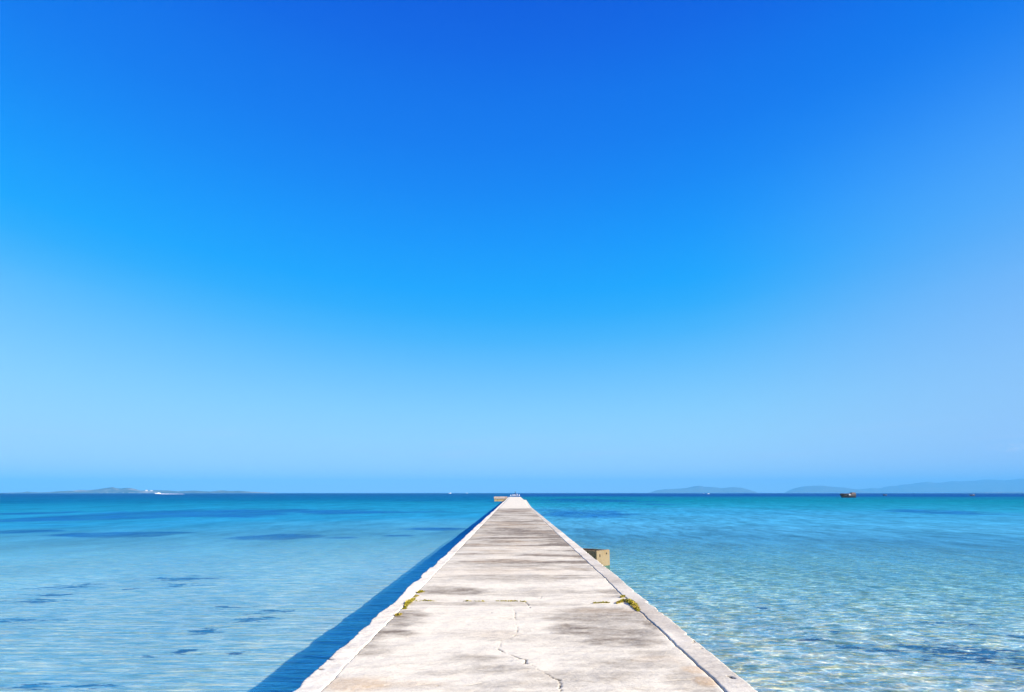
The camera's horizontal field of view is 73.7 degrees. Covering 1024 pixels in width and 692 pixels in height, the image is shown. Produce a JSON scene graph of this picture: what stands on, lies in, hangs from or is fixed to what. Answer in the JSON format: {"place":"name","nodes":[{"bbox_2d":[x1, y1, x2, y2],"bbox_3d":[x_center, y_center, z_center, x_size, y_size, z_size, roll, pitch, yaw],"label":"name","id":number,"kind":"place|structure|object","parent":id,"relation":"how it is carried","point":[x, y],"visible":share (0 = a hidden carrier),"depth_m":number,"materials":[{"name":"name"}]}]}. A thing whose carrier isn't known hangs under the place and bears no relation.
{"place":"outdoors","nodes":[
{"label":"outdoors","id":0,"kind":"place"},
{"bbox_2d":[16,487,267,492],"bbox_3d":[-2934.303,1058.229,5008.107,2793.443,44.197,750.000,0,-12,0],"label":"island","id":1,"kind":"structure","parent":0,"point":[116,490],"depth_m":4745.30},
{"bbox_2d":[0,537,1023,691],"bbox_3d":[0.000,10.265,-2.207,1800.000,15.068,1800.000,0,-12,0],"label":"seabed","id":2,"kind":"structure","parent":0,"point":[791,671],"depth_m":18.66,"materials":[{"name":"blue sand"}]},
{"bbox_2d":[293,497,757,691],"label":"pier","id":3,"kind":"structure","parent":2,"relation":"on","point":[558,631],"depth_m":7.40,"materials":[{"name":"concrete"}]},
{"bbox_2d":[404,597,415,606],"bbox_3d":[-1.429,3.568,9.524,0.138,0.052,0.802,0,-12,0],"label":"moss clump","id":4,"kind":"object","parent":3,"relation":"on","point":[407,602],"visible":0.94,"depth_m":9.46,"materials":[{"name":"yellow plant"}]},
{"bbox_2d":[616,598,639,611],"bbox_3d":[1.581,3.503,9.245,0.306,0.060,0.940,0,-12,0],"label":"moss clump","id":5,"kind":"object","parent":3,"relation":"on","point":[633,604],"visible":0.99,"depth_m":9.38,"materials":[{"name":"yellow plant"}]},
{"bbox_2d":[0,493,1023,691],"bbox_3d":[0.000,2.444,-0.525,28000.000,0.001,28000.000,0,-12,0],"label":"water","id":6,"kind":"structure","parent":0,"point":[58,519],"depth_m":46.27,"materials":[{"name":"blue liquid"}]},
{"bbox_2d":[494,496,506,500],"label":"landing platform","id":7,"kind":"structure","parent":6,"relation":"in","point":[500,498],"depth_m":203.07,"materials":[{"name":"concrete"}]},
{"bbox_2d":[583,548,609,569],"bbox_3d":[2.721,7.947,24.189,1.262,1.430,0.860,-10,-16,38],"label":"concrete box","id":8,"kind":"object","parent":6,"relation":"in","point":[602,556],"visible":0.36,"depth_m":23.91,"materials":[{"name":"brown concrete"}]},
{"bbox_2d":[840,492,855,497],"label":"fishing boat","id":9,"kind":"object","parent":6,"relation":"on","point":[852,495],"visible":0.88,"depth_m":356.30,"materials":[{"name":"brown wood"}]},
{"bbox_2d":[0,0,1023,492],"label":"sky","id":10,"kind":"structure","parent":0,"point":[270,246],"materials":[{"name":"blue"}]},
{"bbox_2d":[649,486,756,492],"bbox_3d":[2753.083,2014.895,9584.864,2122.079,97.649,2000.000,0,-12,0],"label":"island","id":11,"kind":"structure","parent":0,"point":[697,489],"depth_m":8839.99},
{"bbox_2d":[785,486,869,492],"bbox_3d":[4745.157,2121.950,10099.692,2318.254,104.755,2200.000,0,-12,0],"label":"hills","id":12,"kind":"structure","parent":0,"point":[816,489],"depth_m":9329.24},
{"bbox_2d":[856,479,1023,492],"bbox_3d":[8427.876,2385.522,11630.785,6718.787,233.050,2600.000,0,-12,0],"label":"hills","id":13,"kind":"structure","parent":0,"point":[990,485],"depth_m":10706.90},
{"bbox_2d":[971,492,1023,492],"bbox_3d":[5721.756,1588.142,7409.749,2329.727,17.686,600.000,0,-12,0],"label":"hills","id":14,"kind":"structure","parent":0,"point":[997,492],"depth_m":7213.32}
]}

